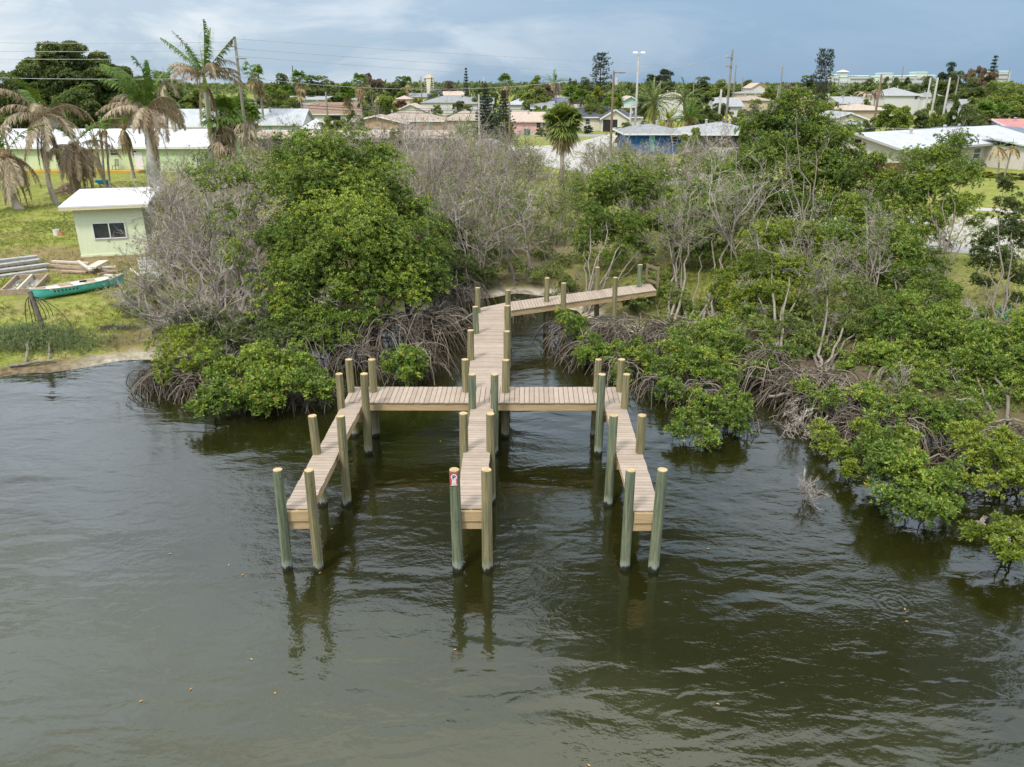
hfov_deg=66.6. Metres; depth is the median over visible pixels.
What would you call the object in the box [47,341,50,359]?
driftwood
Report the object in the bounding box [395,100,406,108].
tree
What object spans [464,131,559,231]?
bare shrub
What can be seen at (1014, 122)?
house
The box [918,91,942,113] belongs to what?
house
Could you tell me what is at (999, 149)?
dried palm
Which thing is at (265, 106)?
tree
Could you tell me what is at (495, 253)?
undergrowth
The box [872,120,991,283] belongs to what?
mangrove tree
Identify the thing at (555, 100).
house
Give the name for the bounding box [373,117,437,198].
bare shrub
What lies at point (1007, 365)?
mangrove tree
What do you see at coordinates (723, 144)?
bare shrub
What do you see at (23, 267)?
plank
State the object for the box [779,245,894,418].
mangrove tree
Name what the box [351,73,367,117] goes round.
fan palm
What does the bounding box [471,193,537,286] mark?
sapling
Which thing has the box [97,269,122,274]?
plank
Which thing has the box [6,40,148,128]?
oak tree
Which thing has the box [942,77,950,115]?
utility pole
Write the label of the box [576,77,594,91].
tree
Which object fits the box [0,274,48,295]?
wooden frame
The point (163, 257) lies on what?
bare shrub
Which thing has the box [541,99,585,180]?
sabal palm
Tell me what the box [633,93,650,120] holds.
tree
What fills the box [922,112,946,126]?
tree
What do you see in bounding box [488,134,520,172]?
bare shrub
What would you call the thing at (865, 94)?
dried palm
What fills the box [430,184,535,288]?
sapling
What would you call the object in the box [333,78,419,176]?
bare shrub
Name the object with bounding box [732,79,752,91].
tree
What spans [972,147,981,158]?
window
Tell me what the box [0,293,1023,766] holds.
water
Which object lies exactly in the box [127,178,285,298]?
bare shrub
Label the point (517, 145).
bare shrub
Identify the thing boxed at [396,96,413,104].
house
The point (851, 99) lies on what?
house
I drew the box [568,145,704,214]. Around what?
mangrove tree
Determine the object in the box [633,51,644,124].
lamp pole
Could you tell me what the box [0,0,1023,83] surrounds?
sky
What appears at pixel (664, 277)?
mangrove tree
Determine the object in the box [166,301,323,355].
mangrove shrub
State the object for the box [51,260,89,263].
plank
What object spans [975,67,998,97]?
tree
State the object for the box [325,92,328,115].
utility pole
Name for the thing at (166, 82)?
coconut palm
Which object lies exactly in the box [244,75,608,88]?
power line
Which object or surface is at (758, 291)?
mangrove tree
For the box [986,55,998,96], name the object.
norfolk pine
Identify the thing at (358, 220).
mangrove tree
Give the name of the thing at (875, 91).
dried palm
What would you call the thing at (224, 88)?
wood
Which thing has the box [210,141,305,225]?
bare shrub
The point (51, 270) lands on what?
plank
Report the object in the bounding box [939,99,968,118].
house
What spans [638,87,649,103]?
tree
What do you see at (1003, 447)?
mangrove shrub
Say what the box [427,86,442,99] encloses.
tree
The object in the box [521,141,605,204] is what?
bare shrub
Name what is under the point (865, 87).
tree
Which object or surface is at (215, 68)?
royal palm
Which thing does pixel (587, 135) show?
back street
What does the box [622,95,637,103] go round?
house
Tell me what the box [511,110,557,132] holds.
house
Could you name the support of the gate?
attached to the dock
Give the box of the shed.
[58,187,158,256]
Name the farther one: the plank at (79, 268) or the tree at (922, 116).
the tree at (922, 116)
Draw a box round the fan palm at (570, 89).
[560,84,579,106]
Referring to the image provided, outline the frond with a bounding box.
[25,291,73,331]
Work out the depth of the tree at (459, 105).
191.97 m
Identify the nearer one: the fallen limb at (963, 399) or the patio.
the fallen limb at (963, 399)
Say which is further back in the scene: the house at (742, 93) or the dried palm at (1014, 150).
the house at (742, 93)
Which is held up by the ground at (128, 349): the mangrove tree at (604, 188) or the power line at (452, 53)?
the mangrove tree at (604, 188)
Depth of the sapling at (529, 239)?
41.69 m
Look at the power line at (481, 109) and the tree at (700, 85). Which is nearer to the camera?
the power line at (481, 109)
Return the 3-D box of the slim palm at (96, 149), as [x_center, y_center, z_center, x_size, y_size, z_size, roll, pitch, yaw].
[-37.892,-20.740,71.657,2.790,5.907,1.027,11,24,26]
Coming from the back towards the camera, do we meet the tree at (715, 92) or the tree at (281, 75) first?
the tree at (715, 92)
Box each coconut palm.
[0,74,95,204]
[0,115,30,189]
[0,124,47,209]
[43,109,121,194]
[115,108,135,177]
[139,62,191,127]
[160,93,192,131]
[542,69,567,97]
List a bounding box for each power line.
[2,50,217,51]
[17,77,233,78]
[46,57,235,59]
[237,48,735,76]
[239,56,648,81]
[243,39,709,66]
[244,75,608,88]
[244,100,494,110]
[244,103,508,113]
[337,105,613,109]
[615,54,731,73]
[734,57,880,77]
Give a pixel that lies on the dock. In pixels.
(483, 395)
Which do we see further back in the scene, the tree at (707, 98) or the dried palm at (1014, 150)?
the tree at (707, 98)
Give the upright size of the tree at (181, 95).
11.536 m
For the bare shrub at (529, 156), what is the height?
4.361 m
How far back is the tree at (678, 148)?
101.67 m
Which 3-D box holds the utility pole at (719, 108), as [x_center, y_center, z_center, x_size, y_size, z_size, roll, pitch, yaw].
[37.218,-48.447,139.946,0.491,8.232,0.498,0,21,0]
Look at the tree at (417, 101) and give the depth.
244.31 m
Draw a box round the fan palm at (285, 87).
[276,84,293,99]
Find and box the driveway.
[531,134,616,152]
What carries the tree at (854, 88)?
on the ground at (128, 349)
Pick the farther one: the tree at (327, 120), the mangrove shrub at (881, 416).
the tree at (327, 120)
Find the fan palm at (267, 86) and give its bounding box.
[257,83,272,101]
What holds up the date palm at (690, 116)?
on the ground at (128, 349)
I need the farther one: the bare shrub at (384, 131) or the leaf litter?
the bare shrub at (384, 131)
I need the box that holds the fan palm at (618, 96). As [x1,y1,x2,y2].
[606,91,623,104]
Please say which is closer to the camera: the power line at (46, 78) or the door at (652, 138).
the power line at (46, 78)
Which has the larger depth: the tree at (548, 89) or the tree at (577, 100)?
the tree at (577, 100)
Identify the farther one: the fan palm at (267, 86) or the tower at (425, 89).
the tower at (425, 89)
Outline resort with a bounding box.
[827,70,1010,94]
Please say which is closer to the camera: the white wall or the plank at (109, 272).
the plank at (109, 272)
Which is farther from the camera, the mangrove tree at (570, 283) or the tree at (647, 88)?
the tree at (647, 88)
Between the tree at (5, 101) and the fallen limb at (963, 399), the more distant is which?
the tree at (5, 101)
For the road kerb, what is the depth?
59.76 m
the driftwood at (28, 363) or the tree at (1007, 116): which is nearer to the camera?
the driftwood at (28, 363)
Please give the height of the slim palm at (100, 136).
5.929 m
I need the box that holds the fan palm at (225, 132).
[199,93,246,168]
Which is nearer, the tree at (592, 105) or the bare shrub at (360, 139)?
the bare shrub at (360, 139)
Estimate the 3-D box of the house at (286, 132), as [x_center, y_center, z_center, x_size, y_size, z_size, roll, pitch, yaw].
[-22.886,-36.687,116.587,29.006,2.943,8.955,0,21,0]
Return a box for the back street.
[469,132,605,136]
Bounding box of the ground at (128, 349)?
[0,83,1023,442]
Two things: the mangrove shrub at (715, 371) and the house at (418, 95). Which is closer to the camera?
the mangrove shrub at (715, 371)
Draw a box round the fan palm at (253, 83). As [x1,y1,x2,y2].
[241,61,262,130]
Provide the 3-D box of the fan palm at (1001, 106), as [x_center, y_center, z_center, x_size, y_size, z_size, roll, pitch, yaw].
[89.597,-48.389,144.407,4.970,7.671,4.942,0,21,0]
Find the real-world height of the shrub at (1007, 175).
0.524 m
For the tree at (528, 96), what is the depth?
181.63 m
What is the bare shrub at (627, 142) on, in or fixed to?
on the ground at (128, 349)
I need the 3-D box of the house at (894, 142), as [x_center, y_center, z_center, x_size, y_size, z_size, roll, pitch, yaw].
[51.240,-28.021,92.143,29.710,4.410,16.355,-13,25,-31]
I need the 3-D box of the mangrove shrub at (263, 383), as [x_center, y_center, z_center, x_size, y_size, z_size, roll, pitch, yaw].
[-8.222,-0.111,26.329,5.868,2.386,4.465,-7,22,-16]
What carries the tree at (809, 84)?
on the ground at (128, 349)
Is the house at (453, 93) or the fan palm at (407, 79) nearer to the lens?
the fan palm at (407, 79)
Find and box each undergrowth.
[448,210,531,262]
[480,254,567,287]
[524,221,595,268]
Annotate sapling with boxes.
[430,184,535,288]
[436,141,528,266]
[469,157,557,275]
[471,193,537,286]
[506,186,577,264]
[507,148,569,238]
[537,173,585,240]
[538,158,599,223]
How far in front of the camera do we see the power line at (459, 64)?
111.66 m
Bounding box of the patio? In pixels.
[25,169,144,173]
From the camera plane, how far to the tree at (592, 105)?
161.04 m
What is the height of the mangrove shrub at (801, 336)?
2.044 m
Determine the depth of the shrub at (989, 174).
81.12 m
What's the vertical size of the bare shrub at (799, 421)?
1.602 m
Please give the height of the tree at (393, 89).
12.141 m
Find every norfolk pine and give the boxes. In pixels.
[462,68,470,97]
[587,51,612,103]
[810,48,828,114]
[818,48,834,101]
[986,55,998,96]
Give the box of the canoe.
[28,273,124,298]
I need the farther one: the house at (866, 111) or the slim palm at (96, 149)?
the house at (866, 111)
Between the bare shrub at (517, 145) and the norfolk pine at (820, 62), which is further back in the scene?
the norfolk pine at (820, 62)
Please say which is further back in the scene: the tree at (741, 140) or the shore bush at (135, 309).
the tree at (741, 140)
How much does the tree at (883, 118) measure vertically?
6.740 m
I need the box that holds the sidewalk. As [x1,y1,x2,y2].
[968,207,1017,212]
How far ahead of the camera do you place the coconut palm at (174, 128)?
89.75 m
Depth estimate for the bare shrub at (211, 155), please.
53.29 m
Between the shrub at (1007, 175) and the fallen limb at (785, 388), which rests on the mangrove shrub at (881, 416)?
the fallen limb at (785, 388)
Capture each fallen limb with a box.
[432,327,470,335]
[446,313,472,327]
[737,371,790,390]
[767,385,858,397]
[956,398,983,409]
[995,418,1023,422]
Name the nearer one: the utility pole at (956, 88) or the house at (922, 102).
the utility pole at (956, 88)
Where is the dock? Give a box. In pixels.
[273,264,667,573]
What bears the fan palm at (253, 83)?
on the ground at (128, 349)
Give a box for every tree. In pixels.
[0,71,46,128]
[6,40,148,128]
[141,75,156,108]
[152,70,204,110]
[180,88,218,108]
[181,147,290,373]
[223,96,237,131]
[235,110,258,127]
[247,97,275,110]
[247,120,472,388]
[256,83,296,108]
[267,73,296,100]
[278,93,300,108]
[304,75,353,101]
[317,116,347,136]
[343,109,364,129]
[357,85,398,116]
[361,73,384,101]
[383,76,410,98]
[388,126,408,157]
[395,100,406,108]
[396,87,420,97]
[412,98,422,104]
[424,90,436,100]
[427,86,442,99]
[430,104,443,116]
[435,80,457,96]
[447,101,472,116]
[467,82,498,107]
[468,89,497,138]
[489,90,515,143]
[511,75,540,101]
[516,87,551,111]
[533,84,555,100]
[533,144,695,371]
[534,105,546,111]
[542,270,584,296]
[566,78,576,86]
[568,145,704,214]
[574,91,601,103]
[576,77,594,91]
[584,86,618,108]
[584,94,605,114]
[614,82,635,97]
[615,122,631,142]
[617,268,728,350]
[618,102,629,111]
[623,262,683,311]
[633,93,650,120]
[638,81,655,101]
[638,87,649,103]
[645,68,676,93]
[647,169,794,383]
[651,81,674,96]
[673,301,796,363]
[675,143,688,156]
[677,127,708,160]
[685,76,711,98]
[687,93,725,119]
[691,105,723,124]
[698,150,779,284]
[702,79,732,96]
[706,216,839,417]
[722,107,733,122]
[725,84,904,263]
[726,127,758,159]
[731,117,745,124]
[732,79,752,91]
[736,99,765,126]
[752,292,866,366]
[757,87,784,113]
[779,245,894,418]
[783,83,806,98]
[787,188,907,289]
[790,75,816,96]
[795,86,819,106]
[808,100,839,112]
[816,216,962,323]
[816,271,970,455]
[819,85,840,96]
[840,84,859,95]
[847,187,952,250]
[852,78,876,95]
[856,119,876,132]
[862,99,882,106]
[863,358,987,409]
[869,104,914,131]
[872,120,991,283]
[881,76,899,89]
[887,108,930,128]
[898,77,917,92]
[902,290,1008,400]
[911,76,937,93]
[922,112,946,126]
[926,91,939,111]
[933,94,963,126]
[934,70,964,99]
[935,62,961,95]
[935,304,1023,490]
[948,77,986,98]
[950,104,991,125]
[962,65,982,87]
[964,173,1023,351]
[966,95,1001,116]
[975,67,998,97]
[980,80,1023,118]
[1000,112,1022,118]
[1003,80,1023,94]
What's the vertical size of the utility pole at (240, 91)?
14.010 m
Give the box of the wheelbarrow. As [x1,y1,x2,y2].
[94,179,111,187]
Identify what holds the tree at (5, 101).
on the ground at (128, 349)
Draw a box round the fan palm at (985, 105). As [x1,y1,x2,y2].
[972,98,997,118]
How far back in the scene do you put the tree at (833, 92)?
209.70 m
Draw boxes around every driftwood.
[10,359,53,366]
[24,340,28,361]
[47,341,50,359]
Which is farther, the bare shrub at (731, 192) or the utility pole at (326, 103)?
the utility pole at (326, 103)
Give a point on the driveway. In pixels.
(579, 147)
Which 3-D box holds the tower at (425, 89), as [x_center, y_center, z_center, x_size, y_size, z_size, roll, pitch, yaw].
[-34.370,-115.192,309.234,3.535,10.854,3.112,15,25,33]
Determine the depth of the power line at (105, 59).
84.97 m
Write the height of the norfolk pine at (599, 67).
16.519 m
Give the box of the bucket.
[52,229,58,235]
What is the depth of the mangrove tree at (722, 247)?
40.67 m
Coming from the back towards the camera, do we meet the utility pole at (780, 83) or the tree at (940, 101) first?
the utility pole at (780, 83)
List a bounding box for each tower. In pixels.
[423,79,426,92]
[424,74,433,92]
[430,77,433,92]
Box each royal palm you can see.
[95,56,185,190]
[160,19,245,167]
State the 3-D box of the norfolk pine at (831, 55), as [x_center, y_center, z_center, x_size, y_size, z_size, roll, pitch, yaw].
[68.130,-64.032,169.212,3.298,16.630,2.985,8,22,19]
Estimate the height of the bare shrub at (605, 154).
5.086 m
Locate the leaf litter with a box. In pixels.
[85,323,148,331]
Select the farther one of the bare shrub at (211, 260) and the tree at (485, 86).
the tree at (485, 86)
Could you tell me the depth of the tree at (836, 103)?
159.28 m
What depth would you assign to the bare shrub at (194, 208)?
48.05 m
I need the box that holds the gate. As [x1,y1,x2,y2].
[645,264,659,286]
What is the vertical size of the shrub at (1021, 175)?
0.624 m
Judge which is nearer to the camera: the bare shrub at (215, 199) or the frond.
the frond
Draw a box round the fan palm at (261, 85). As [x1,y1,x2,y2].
[250,68,265,117]
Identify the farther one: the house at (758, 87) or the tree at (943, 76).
the tree at (943, 76)
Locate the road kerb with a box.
[537,146,1023,220]
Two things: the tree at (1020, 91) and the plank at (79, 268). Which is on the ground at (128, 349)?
the tree at (1020, 91)
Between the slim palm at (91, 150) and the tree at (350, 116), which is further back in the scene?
the tree at (350, 116)
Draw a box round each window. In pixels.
[91,221,127,239]
[109,149,117,155]
[671,136,677,141]
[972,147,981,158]
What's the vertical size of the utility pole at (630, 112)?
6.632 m
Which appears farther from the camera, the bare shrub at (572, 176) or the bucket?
the bare shrub at (572, 176)
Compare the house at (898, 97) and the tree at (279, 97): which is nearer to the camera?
the tree at (279, 97)
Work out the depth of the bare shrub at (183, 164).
58.32 m
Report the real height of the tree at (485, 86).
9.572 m
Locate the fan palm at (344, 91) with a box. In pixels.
[338,82,355,116]
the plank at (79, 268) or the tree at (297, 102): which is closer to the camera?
the plank at (79, 268)
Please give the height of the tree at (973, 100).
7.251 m
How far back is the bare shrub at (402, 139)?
73.68 m
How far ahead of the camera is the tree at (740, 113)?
131.60 m
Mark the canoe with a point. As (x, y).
(72, 287)
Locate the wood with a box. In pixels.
[2,78,1023,99]
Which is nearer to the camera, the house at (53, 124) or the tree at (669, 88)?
the house at (53, 124)
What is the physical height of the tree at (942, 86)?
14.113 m
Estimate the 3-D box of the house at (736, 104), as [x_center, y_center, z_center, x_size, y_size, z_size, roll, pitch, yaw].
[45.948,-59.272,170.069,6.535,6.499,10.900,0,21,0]
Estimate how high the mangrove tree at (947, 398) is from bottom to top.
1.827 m
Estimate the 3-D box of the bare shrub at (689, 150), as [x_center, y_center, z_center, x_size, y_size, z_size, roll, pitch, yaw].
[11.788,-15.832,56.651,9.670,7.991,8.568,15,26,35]
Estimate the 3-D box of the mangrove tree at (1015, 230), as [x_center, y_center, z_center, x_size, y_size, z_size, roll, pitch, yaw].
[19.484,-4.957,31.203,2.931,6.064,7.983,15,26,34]
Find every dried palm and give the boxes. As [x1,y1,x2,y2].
[852,81,877,101]
[869,80,883,105]
[986,136,1017,175]
[992,139,1023,175]
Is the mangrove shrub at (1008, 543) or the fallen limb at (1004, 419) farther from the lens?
the fallen limb at (1004, 419)
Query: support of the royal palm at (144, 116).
on the ground at (128, 349)
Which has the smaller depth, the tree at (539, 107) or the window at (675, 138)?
the window at (675, 138)
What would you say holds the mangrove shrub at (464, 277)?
on the ground at (128, 349)
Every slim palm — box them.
[85,124,106,187]
[88,137,101,188]
[89,126,114,179]
[98,116,113,187]
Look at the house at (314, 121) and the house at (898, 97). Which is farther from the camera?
the house at (898, 97)
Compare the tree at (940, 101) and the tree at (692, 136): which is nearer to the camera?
the tree at (692, 136)
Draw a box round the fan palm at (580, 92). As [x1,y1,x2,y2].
[571,88,587,106]
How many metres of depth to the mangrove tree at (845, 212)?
40.78 m
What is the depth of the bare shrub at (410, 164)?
47.70 m
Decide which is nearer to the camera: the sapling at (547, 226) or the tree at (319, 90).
the sapling at (547, 226)
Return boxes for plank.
[0,255,37,261]
[0,258,40,266]
[0,263,48,271]
[0,268,47,277]
[49,264,97,268]
[50,269,102,272]
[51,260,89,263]
[55,266,118,271]
[60,270,87,273]
[77,260,91,270]
[86,260,108,268]
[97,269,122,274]
[100,266,115,268]
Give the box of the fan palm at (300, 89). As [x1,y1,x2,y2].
[289,69,308,108]
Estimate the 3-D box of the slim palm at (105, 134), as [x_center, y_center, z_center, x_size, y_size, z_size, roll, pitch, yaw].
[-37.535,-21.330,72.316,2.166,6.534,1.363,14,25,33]
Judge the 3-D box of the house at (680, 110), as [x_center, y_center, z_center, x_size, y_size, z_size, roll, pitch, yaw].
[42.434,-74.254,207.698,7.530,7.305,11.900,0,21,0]
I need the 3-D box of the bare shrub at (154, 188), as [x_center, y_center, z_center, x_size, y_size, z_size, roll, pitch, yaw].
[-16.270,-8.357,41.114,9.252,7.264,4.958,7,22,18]
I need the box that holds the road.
[509,147,1023,258]
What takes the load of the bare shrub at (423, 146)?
on the ground at (128, 349)
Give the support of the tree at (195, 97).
on the ground at (128, 349)
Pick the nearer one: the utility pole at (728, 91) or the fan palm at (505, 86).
the utility pole at (728, 91)
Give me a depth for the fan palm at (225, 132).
83.23 m
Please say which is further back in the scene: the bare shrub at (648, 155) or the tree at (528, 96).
the tree at (528, 96)
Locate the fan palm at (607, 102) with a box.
[601,97,617,109]
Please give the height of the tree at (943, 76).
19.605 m
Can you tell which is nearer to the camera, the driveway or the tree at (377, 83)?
the driveway
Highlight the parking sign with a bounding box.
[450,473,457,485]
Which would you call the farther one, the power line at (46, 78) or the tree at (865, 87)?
the tree at (865, 87)
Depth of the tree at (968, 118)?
127.08 m
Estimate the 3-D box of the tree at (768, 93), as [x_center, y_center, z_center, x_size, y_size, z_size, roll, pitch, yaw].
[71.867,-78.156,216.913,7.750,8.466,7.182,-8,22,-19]
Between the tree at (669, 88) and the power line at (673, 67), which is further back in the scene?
the tree at (669, 88)
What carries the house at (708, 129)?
on the ground at (128, 349)
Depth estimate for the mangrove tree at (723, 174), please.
48.22 m
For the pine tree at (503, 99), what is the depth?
122.69 m
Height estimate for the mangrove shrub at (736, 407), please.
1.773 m
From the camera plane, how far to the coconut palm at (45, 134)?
62.14 m
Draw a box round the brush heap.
[42,180,88,194]
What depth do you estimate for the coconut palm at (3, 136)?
71.42 m
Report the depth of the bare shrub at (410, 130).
55.37 m
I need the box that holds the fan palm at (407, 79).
[402,76,411,95]
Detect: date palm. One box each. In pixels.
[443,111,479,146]
[628,77,679,125]
[658,103,679,127]
[665,77,708,125]
[667,95,709,127]
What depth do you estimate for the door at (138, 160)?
86.23 m
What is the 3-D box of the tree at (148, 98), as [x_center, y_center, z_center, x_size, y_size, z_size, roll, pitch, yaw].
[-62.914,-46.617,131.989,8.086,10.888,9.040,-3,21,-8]
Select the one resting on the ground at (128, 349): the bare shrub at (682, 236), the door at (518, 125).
the bare shrub at (682, 236)
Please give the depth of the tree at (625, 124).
116.41 m
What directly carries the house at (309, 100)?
on the ground at (128, 349)
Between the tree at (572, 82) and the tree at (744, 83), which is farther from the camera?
the tree at (744, 83)
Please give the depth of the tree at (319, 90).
216.79 m
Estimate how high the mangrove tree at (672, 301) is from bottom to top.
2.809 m
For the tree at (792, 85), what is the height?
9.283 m
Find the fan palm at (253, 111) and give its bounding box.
[233,95,265,157]
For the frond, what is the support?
on the ground at (128, 349)
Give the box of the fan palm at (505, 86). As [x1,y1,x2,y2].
[497,73,512,119]
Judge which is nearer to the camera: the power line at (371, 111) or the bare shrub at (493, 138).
the bare shrub at (493, 138)
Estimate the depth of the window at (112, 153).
85.98 m
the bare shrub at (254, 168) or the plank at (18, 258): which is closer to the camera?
the plank at (18, 258)
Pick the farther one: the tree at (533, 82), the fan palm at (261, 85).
the tree at (533, 82)
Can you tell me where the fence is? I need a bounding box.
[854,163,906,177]
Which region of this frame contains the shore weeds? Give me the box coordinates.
[0,317,136,359]
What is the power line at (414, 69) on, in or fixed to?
attached to the utility pole at (240, 91)
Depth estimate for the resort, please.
595.82 m
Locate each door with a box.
[133,152,143,168]
[517,124,522,132]
[650,136,654,151]
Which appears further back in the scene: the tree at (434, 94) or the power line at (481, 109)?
the tree at (434, 94)
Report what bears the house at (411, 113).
on the ground at (128, 349)
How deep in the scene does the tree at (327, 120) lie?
98.13 m
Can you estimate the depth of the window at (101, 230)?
44.32 m
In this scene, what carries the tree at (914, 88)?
on the ground at (128, 349)
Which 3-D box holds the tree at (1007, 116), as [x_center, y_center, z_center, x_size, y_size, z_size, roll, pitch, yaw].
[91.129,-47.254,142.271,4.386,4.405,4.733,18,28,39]
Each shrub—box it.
[88,201,267,344]
[98,223,287,363]
[107,148,203,238]
[119,151,273,257]
[125,317,224,404]
[126,206,195,278]
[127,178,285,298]
[133,139,235,203]
[133,206,268,357]
[141,188,257,310]
[153,162,226,237]
[157,161,278,243]
[164,124,264,220]
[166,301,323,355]
[180,337,347,420]
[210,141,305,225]
[215,131,272,197]
[231,111,315,182]
[287,113,360,152]
[327,112,374,147]
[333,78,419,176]
[351,126,531,238]
[359,108,442,179]
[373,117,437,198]
[377,343,436,386]
[379,83,498,186]
[387,152,464,215]
[397,130,509,243]
[400,98,502,214]
[402,213,535,338]
[414,99,547,214]
[422,111,522,227]
[426,149,520,265]
[427,128,503,178]
[436,116,567,237]
[438,123,493,154]
[459,119,549,206]
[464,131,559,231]
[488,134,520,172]
[508,137,549,179]
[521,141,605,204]
[530,305,651,386]
[535,127,546,135]
[573,139,647,184]
[575,129,622,171]
[583,125,593,133]
[589,134,675,214]
[608,133,650,164]
[613,148,672,255]
[614,170,715,281]
[618,114,737,216]
[629,315,752,411]
[633,135,680,174]
[642,163,777,265]
[662,381,763,452]
[669,122,742,190]
[672,116,835,276]
[696,108,782,215]
[716,310,826,354]
[717,338,997,459]
[736,205,865,309]
[772,398,827,445]
[795,466,833,509]
[806,415,883,479]
[815,202,911,291]
[849,425,997,531]
[943,418,1023,499]
[957,509,1023,564]
[981,171,996,176]
[996,172,1016,177]
[1011,173,1023,179]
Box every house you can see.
[0,126,242,171]
[3,117,72,128]
[92,109,171,128]
[168,109,230,128]
[254,107,314,132]
[256,128,455,150]
[290,96,332,106]
[299,100,367,123]
[302,119,324,129]
[353,109,447,129]
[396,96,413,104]
[398,103,429,113]
[409,92,429,103]
[420,95,462,114]
[443,90,464,96]
[447,107,484,131]
[462,96,494,117]
[506,98,529,118]
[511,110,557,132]
[530,101,554,111]
[551,98,568,104]
[568,104,642,131]
[573,104,638,113]
[613,120,683,153]
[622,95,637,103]
[657,90,683,119]
[672,118,765,149]
[703,96,744,123]
[729,89,762,96]
[739,94,774,112]
[743,83,765,91]
[816,125,1023,173]
[821,110,869,121]
[825,122,879,137]
[827,95,873,105]
[833,102,890,127]
[868,86,922,116]
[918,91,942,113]
[928,123,1023,132]
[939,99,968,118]
[988,117,1023,127]
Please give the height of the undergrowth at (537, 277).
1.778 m
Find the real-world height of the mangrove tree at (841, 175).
9.481 m
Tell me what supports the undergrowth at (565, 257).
on the ground at (128, 349)
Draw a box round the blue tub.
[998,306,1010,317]
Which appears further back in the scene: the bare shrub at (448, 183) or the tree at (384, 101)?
the tree at (384, 101)
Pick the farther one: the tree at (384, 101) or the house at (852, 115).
the tree at (384, 101)
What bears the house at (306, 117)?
on the ground at (128, 349)
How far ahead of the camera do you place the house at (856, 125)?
117.62 m
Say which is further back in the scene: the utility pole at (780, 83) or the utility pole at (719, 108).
the utility pole at (780, 83)
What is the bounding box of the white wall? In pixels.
[709,147,738,159]
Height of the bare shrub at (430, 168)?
7.528 m
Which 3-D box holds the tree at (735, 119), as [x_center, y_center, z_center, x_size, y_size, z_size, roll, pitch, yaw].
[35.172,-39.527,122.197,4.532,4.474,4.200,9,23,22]
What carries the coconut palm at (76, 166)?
on the ground at (128, 349)
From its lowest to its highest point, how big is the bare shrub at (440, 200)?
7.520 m
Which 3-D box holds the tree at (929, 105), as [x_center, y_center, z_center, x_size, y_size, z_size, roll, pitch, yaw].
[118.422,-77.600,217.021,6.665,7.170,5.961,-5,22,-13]
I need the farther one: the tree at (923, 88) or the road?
the tree at (923, 88)
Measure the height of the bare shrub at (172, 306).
5.135 m
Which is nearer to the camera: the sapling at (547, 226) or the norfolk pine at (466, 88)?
the sapling at (547, 226)
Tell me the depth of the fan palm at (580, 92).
172.93 m
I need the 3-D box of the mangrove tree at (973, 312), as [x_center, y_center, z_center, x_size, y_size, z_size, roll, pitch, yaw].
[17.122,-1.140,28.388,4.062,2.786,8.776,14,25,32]
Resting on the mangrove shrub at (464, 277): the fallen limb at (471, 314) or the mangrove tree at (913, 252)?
the fallen limb at (471, 314)
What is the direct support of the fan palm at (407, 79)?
on the ground at (128, 349)
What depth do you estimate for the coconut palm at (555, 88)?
195.94 m
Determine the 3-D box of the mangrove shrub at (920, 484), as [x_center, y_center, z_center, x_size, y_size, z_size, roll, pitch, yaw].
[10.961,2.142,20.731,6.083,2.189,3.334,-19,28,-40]
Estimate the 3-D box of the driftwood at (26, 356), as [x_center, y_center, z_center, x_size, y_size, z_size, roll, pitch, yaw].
[-18.809,-1.221,30.243,0.140,0.582,1.345,-8,22,-19]
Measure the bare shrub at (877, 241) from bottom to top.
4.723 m
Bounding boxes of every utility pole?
[229,36,251,168]
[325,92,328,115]
[478,94,479,138]
[509,102,509,136]
[609,70,625,150]
[629,102,631,123]
[718,89,721,119]
[724,49,733,122]
[733,65,736,96]
[778,66,782,104]
[874,74,882,117]
[921,78,930,126]
[930,78,938,114]
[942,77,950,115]
[952,77,959,106]
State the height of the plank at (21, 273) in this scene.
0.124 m
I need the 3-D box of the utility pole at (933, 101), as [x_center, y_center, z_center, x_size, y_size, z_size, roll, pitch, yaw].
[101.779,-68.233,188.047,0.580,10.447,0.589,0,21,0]
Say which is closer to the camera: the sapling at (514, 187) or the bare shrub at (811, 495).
the bare shrub at (811, 495)
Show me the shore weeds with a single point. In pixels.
(37, 337)
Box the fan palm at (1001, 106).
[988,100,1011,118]
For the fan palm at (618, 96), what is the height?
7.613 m
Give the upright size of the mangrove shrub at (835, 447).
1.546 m
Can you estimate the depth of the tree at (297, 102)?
204.81 m
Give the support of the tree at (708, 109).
on the ground at (128, 349)
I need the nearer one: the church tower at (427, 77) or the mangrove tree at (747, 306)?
the mangrove tree at (747, 306)
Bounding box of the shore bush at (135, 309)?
[115,272,170,320]
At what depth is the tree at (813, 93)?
222.68 m
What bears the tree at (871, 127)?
on the ground at (128, 349)
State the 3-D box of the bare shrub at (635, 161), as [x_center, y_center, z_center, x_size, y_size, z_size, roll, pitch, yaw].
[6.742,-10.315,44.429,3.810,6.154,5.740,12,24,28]

